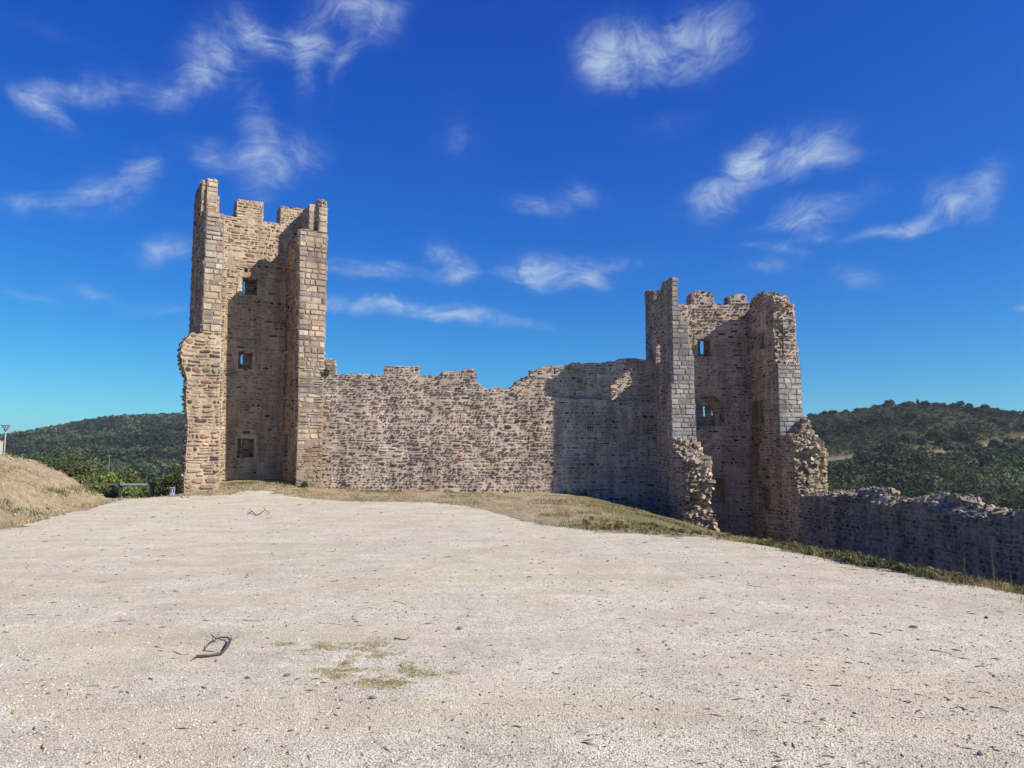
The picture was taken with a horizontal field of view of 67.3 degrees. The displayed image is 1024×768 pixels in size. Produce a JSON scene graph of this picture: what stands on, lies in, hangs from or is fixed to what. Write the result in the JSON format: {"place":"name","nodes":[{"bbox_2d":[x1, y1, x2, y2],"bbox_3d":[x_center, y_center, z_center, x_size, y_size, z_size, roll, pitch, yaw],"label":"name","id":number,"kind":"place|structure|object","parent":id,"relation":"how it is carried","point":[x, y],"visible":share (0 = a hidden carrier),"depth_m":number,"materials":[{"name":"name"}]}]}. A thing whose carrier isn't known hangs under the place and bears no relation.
{"place":"outdoors","nodes":[
{"label":"outdoors","id":0,"kind":"place"},
{"bbox_2d":[0,440,3,454],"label":"house","id":1,"kind":"structure","parent":0,"point":[1,447],"depth_m":99.39,"materials":[{"name":"stone"}]},
{"bbox_2d":[0,455,1023,767],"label":"ground","id":2,"kind":"structure","parent":0,"point":[284,519],"depth_m":6.79,"materials":[{"name":"beige gravel"}]},
{"bbox_2d":[1,425,10,453],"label":"street lamp","id":3,"kind":"object","parent":2,"relation":"on","point":[6,427],"visible":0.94,"depth_m":79.77,"materials":[{"name":"metal"}]},
{"bbox_2d":[54,457,107,479],"bbox_3d":[-28.544,9.516,51.126,3.985,9.343,3.737,0,-5,0],"label":"leafy shrub","id":4,"kind":"object","parent":2,"relation":"on","point":[73,469],"visible":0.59,"depth_m":50.84,"materials":[{"name":"green plant"}]},
{"bbox_2d":[74,471,124,494],"bbox_3d":[-24.541,9.151,45.318,3.148,8.026,3.265,0,-5,0],"label":"leafy shrub","id":5,"kind":"object","parent":2,"relation":"on","point":[109,477],"visible":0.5,"depth_m":45.16,"materials":[{"name":"green plant"}]},
{"bbox_2d":[99,487,128,497],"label":"leafy shrub","id":6,"kind":"object","parent":2,"relation":"on","point":[112,494],"visible":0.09,"depth_m":36.58,"materials":[{"name":"green plant"}]},
{"bbox_2d":[82,483,154,497],"bbox_3d":[-15.788,4.713,30.734,2.879,1.500,0.145,0,-5,0],"label":"barrier","id":7,"kind":"object","parent":2,"relation":"on","point":[120,486],"visible":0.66,"depth_m":30.77,"materials":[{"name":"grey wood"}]},
{"bbox_2d":[2,455,242,528],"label":"earth clods","id":8,"kind":"object","parent":2,"relation":"on","point":[48,508],"visible":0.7,"depth_m":24.27,"materials":[{"name":"soil"}]},
{"bbox_2d":[102,467,146,497],"bbox_3d":[-25.351,9.538,49.503,3.137,8.428,3.303,0,-5,0],"label":"leafy shrub","id":9,"kind":"object","parent":2,"relation":"on","point":[130,491],"visible":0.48,"depth_m":49.48,"materials":[{"name":"green plant"}]},
{"bbox_2d":[0,451,278,528],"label":"dry grass","id":10,"kind":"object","parent":2,"relation":"on","point":[59,491],"visible":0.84,"depth_m":24.30,"materials":[{"name":"beige plant"}]},
{"bbox_2d":[134,474,154,497],"bbox_3d":[-27.338,10.635,55.139,2.756,8.325,3.600,0,-5,0],"label":"leafy shrub","id":11,"kind":"object","parent":2,"relation":"on","point":[138,476],"visible":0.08,"depth_m":55.80,"materials":[{"name":"green plant"}]},
{"bbox_2d":[152,468,181,496],"bbox_3d":[-19.179,7.330,45.570,3.860,5.057,4.516,-5,-7,42],"label":"leafy shrub","id":12,"kind":"object","parent":2,"relation":"on","point":[173,480],"visible":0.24,"depth_m":44.21,"materials":[{"name":"green plant"}]},
{"bbox_2d":[170,487,174,495],"bbox_3d":[-13.000,4.166,29.456,0.170,0.411,0.064,0,-5,0],"label":"road sign","id":13,"kind":"object","parent":2,"relation":"on","point":[172,490],"visible":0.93,"depth_m":29.43,"materials":[{"name":"metal"}]},
{"bbox_2d":[191,634,231,660],"bbox_3d":[-2.485,2.192,6.468,0.228,0.064,0.807,1,-6,-10],"label":"fallen branch","id":14,"kind":"object","parent":2,"relation":"on","point":[216,653],"visible":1,"depth_m":6.30,"materials":[{"name":"brown wood"}]},
{"bbox_2d":[176,178,327,492],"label":"castle tower","id":15,"kind":"structure","parent":2,"relation":"on","point":[263,402],"depth_m":33.73,"materials":[{"name":"beige stone"}]},
{"bbox_2d":[301,481,308,487],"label":"weed","id":16,"kind":"object","parent":2,"relation":"on","point":[304,483],"visible":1,"depth_m":32.20,"materials":[{"name":"green plant"}]},
{"bbox_2d":[270,635,460,690],"bbox_3d":[-1.229,2.188,6.117,1.001,0.028,1.907,3,-6,-33],"label":"ground cover","id":17,"kind":"object","parent":2,"relation":"on","point":[389,682],"visible":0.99,"depth_m":5.80,"materials":[{"name":"beige plant"}]},
{"bbox_2d":[321,358,657,513],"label":"curtain wall","id":18,"kind":"structure","parent":2,"relation":"on","point":[577,428],"depth_m":34.11,"materials":[{"name":"beige stone"}]},
{"bbox_2d":[320,368,329,376],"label":"wall plant","id":19,"kind":"object","parent":18,"relation":"attached to","point":[326,372],"depth_m":33.23,"materials":[{"name":"green plant"}]},
{"bbox_2d":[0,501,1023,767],"bbox_3d":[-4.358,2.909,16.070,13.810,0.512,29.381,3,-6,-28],"label":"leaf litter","id":20,"kind":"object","parent":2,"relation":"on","point":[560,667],"visible":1,"depth_m":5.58,"materials":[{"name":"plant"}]},
{"bbox_2d":[563,488,571,493],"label":"weed","id":21,"kind":"object","parent":2,"relation":"on","point":[567,490],"visible":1,"depth_m":33.70,"materials":[{"name":"green plant"}]},
{"bbox_2d":[577,729,588,732],"bbox_3d":[0.416,2.029,4.496,0.075,0.012,0.054,-6,1,1],"label":"loose stone","id":22,"kind":"object","parent":2,"relation":"on","point":[582,730],"visible":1,"depth_m":4.49,"materials":[{"name":"grey stone"}]},
{"bbox_2d":[194,480,1023,604],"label":"grass","id":23,"kind":"structure","parent":2,"relation":"on","point":[804,550],"depth_m":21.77,"materials":[{"name":"plant"}]},
{"bbox_2d":[644,277,828,545],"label":"castle tower","id":24,"kind":"structure","parent":2,"relation":"on","point":[750,454],"depth_m":34.10,"materials":[{"name":"beige stone"}]},
{"bbox_2d":[799,486,1023,587],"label":"wall","id":25,"kind":"structure","parent":2,"relation":"on","point":[950,531],"depth_m":22.06,"materials":[{"name":"grey stone"}]},
{"bbox_2d":[0,0,1023,433],"label":"sky","id":26,"kind":"structure","parent":0,"point":[505,185],"materials":[{"name":"blue"}]},
{"bbox_2d":[59,406,1023,499],"bbox_3d":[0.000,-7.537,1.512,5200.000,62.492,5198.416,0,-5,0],"label":"hills","id":27,"kind":"structure","parent":0,"point":[833,456],"depth_m":273.07,"materials":[{"name":"green plant"}]},
{"bbox_2d":[22,453,46,459],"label":"leafy shrub","id":28,"kind":"object","parent":27,"relation":"on","point":[35,458],"visible":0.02,"depth_m":74.42,"materials":[{"name":"green plant"}]},
{"bbox_2d":[35,445,107,473],"bbox_3d":[-35.784,10.565,61.228,5.707,11.619,5.277,0,-5,0],"label":"leafy shrub","id":29,"kind":"object","parent":27,"relation":"on","point":[49,463],"visible":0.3,"depth_m":60.86,"materials":[{"name":"green plant"}]},
{"bbox_2d":[0,412,184,497],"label":"hill woodland","id":30,"kind":"object","parent":27,"relation":"on","point":[128,433],"visible":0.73,"depth_m":448.05,"materials":[{"name":"green plant"}]},
{"bbox_2d":[816,429,826,437],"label":"hill tree","id":31,"kind":"object","parent":27,"relation":"on","point":[821,432],"visible":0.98,"depth_m":290.80,"materials":[{"name":"green plant"}]},
{"bbox_2d":[824,438,834,445],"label":"hill tree","id":32,"kind":"object","parent":27,"relation":"on","point":[828,440],"visible":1,"depth_m":266.75,"materials":[{"name":"green plant"}]},
{"bbox_2d":[827,410,837,414],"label":"hill tree","id":33,"kind":"object","parent":27,"relation":"on","point":[833,412],"visible":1,"depth_m":364.13,"materials":[{"name":"green plant"}]},
{"bbox_2d":[827,477,865,490],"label":"bush","id":34,"kind":"object","parent":27,"relation":"on","point":[838,487],"visible":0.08,"depth_m":74.24,"materials":[{"name":"green plant"}]},
{"bbox_2d":[843,424,854,428],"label":"hill tree","id":35,"kind":"object","parent":27,"relation":"on","point":[848,426],"visible":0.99,"depth_m":299.92,"materials":[{"name":"green plant"}]},
{"bbox_2d":[849,479,869,489],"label":"bush","id":36,"kind":"object","parent":27,"relation":"on","point":[860,486],"depth_m":59.69,"materials":[{"name":"green plant"}]},
{"bbox_2d":[855,419,864,423],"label":"hill tree","id":37,"kind":"object","parent":27,"relation":"on","point":[860,421],"visible":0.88,"depth_m":308.99,"materials":[{"name":"green plant"}]},
{"bbox_2d":[880,416,892,421],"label":"hill tree","id":38,"kind":"object","parent":27,"relation":"on","point":[886,419],"visible":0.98,"depth_m":296.16,"materials":[{"name":"green plant"}]},
{"bbox_2d":[884,399,894,406],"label":"hill tree","id":39,"kind":"object","parent":27,"relation":"on","point":[890,401],"visible":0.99,"depth_m":375.40,"materials":[{"name":"green plant"}]},
{"bbox_2d":[887,434,895,441],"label":"hill tree","id":40,"kind":"object","parent":27,"relation":"on","point":[889,436],"visible":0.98,"depth_m":256.28,"materials":[{"name":"green plant"}]},
{"bbox_2d":[896,433,915,444],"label":"hill tree","id":41,"kind":"object","parent":27,"relation":"on","point":[904,437],"visible":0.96,"depth_m":244.68,"materials":[{"name":"green plant"}]},
{"bbox_2d":[901,401,912,408],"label":"hill tree","id":42,"kind":"object","parent":27,"relation":"on","point":[906,404],"visible":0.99,"depth_m":338.86,"materials":[{"name":"green plant"}]},
{"bbox_2d":[904,412,919,421],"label":"hill tree","id":43,"kind":"object","parent":27,"relation":"on","point":[911,415],"visible":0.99,"depth_m":295.74,"materials":[{"name":"green plant"}]},
{"bbox_2d":[806,402,1023,484],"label":"hillside scrub","id":44,"kind":"object","parent":27,"relation":"on","point":[887,428],"visible":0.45,"depth_m":288.56,"materials":[{"name":"green plant"}]},
{"bbox_2d":[826,441,1023,509],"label":"valley woodland","id":45,"kind":"object","parent":27,"relation":"on","point":[910,482],"visible":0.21,"depth_m":195.49,"materials":[{"name":"green plant"}]},
{"bbox_2d":[920,400,931,408],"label":"hill tree","id":46,"kind":"object","parent":27,"relation":"on","point":[925,402],"visible":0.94,"depth_m":336.84,"materials":[{"name":"green plant"}]},
{"bbox_2d":[926,430,938,440],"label":"hill tree","id":47,"kind":"object","parent":27,"relation":"on","point":[932,433],"visible":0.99,"depth_m":259.21,"materials":[{"name":"green plant"}]},
{"bbox_2d":[934,436,948,444],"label":"hill tree","id":48,"kind":"object","parent":27,"relation":"on","point":[942,439],"visible":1,"depth_m":250.13,"materials":[{"name":"green plant"}]},
{"bbox_2d":[942,444,956,452],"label":"hill tree","id":49,"kind":"object","parent":27,"relation":"on","point":[947,447],"visible":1,"depth_m":236.03,"materials":[{"name":"green plant"}]},
{"bbox_2d":[953,445,965,452],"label":"hill tree","id":50,"kind":"object","parent":27,"relation":"on","point":[959,448],"visible":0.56,"depth_m":238.55,"materials":[{"name":"green plant"}]},
{"bbox_2d":[955,401,964,405],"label":"hill tree","id":51,"kind":"object","parent":27,"relation":"on","point":[959,403],"visible":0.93,"depth_m":377.61,"materials":[{"name":"green plant"}]},
{"bbox_2d":[956,431,971,441],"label":"hill tree","id":52,"kind":"object","parent":27,"relation":"on","point":[959,434],"visible":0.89,"depth_m":262.59,"materials":[{"name":"green plant"}]},
{"bbox_2d":[960,435,971,441],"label":"hill tree","id":53,"kind":"object","parent":27,"relation":"on","point":[967,438],"visible":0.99,"depth_m":258.56,"materials":[{"name":"green plant"}]},
{"bbox_2d":[961,405,970,410],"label":"hill tree","id":54,"kind":"object","parent":27,"relation":"on","point":[963,408],"visible":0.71,"depth_m":332.34,"materials":[{"name":"green plant"}]},
{"bbox_2d":[964,446,972,451],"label":"hill tree","id":55,"kind":"object","parent":27,"relation":"on","point":[968,448],"visible":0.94,"depth_m":239.07,"materials":[{"name":"green plant"}]},
{"bbox_2d":[968,406,980,412],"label":"hill tree","id":56,"kind":"object","parent":27,"relation":"on","point":[971,409],"visible":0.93,"depth_m":325.97,"materials":[{"name":"green plant"}]},
{"bbox_2d":[971,442,983,447],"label":"hill tree","id":57,"kind":"object","parent":27,"relation":"on","point":[975,445],"visible":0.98,"depth_m":246.39,"materials":[{"name":"green plant"}]},
{"bbox_2d":[974,447,984,452],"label":"hill tree","id":58,"kind":"object","parent":27,"relation":"on","point":[978,449],"visible":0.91,"depth_m":238.96,"materials":[{"name":"green plant"}]},
{"bbox_2d":[971,451,988,461],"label":"hill tree","id":59,"kind":"object","parent":27,"relation":"on","point":[980,455],"visible":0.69,"depth_m":220.55,"materials":[{"name":"green plant"}]},
{"bbox_2d":[978,403,989,408],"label":"hill tree","id":60,"kind":"object","parent":27,"relation":"on","point":[985,406],"visible":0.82,"depth_m":362.71,"materials":[{"name":"green plant"}]},
{"bbox_2d":[981,454,997,463],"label":"hill tree","id":61,"kind":"object","parent":27,"relation":"on","point":[990,458],"visible":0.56,"depth_m":215.83,"materials":[{"name":"green plant"}]},
{"bbox_2d":[984,411,995,416],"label":"hill tree","id":62,"kind":"object","parent":27,"relation":"on","point":[993,413],"visible":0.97,"depth_m":326.59,"materials":[{"name":"green plant"}]},
{"bbox_2d":[986,417,999,425],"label":"hill tree","id":63,"kind":"object","parent":27,"relation":"on","point":[993,420],"visible":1,"depth_m":300.18,"materials":[{"name":"green plant"}]},
{"bbox_2d":[988,438,999,448],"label":"hill tree","id":64,"kind":"object","parent":27,"relation":"on","point":[993,442],"visible":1,"depth_m":252.25,"materials":[{"name":"green plant"}]},
{"bbox_2d":[998,422,1008,427],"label":"hill tree","id":65,"kind":"object","parent":27,"relation":"on","point":[1003,423],"visible":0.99,"depth_m":301.37,"materials":[{"name":"green plant"}]},
{"bbox_2d":[998,443,1008,448],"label":"hill tree","id":66,"kind":"object","parent":27,"relation":"on","point":[1002,446],"visible":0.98,"depth_m":252.14,"materials":[{"name":"green plant"}]},
{"bbox_2d":[1006,439,1017,445],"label":"hill tree","id":67,"kind":"object","parent":27,"relation":"on","point":[1012,441],"visible":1,"depth_m":268.20,"materials":[{"name":"green plant"}]},
{"bbox_2d":[1008,410,1017,417],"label":"hill tree","id":68,"kind":"object","parent":27,"relation":"on","point":[1012,412],"visible":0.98,"depth_m":349.08,"materials":[{"name":"green plant"}]},
{"bbox_2d":[1013,445,1023,451],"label":"hill tree","id":69,"kind":"object","parent":27,"relation":"on","point":[1018,448],"visible":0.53,"depth_m":241.21,"materials":[{"name":"green plant"}]}
]}

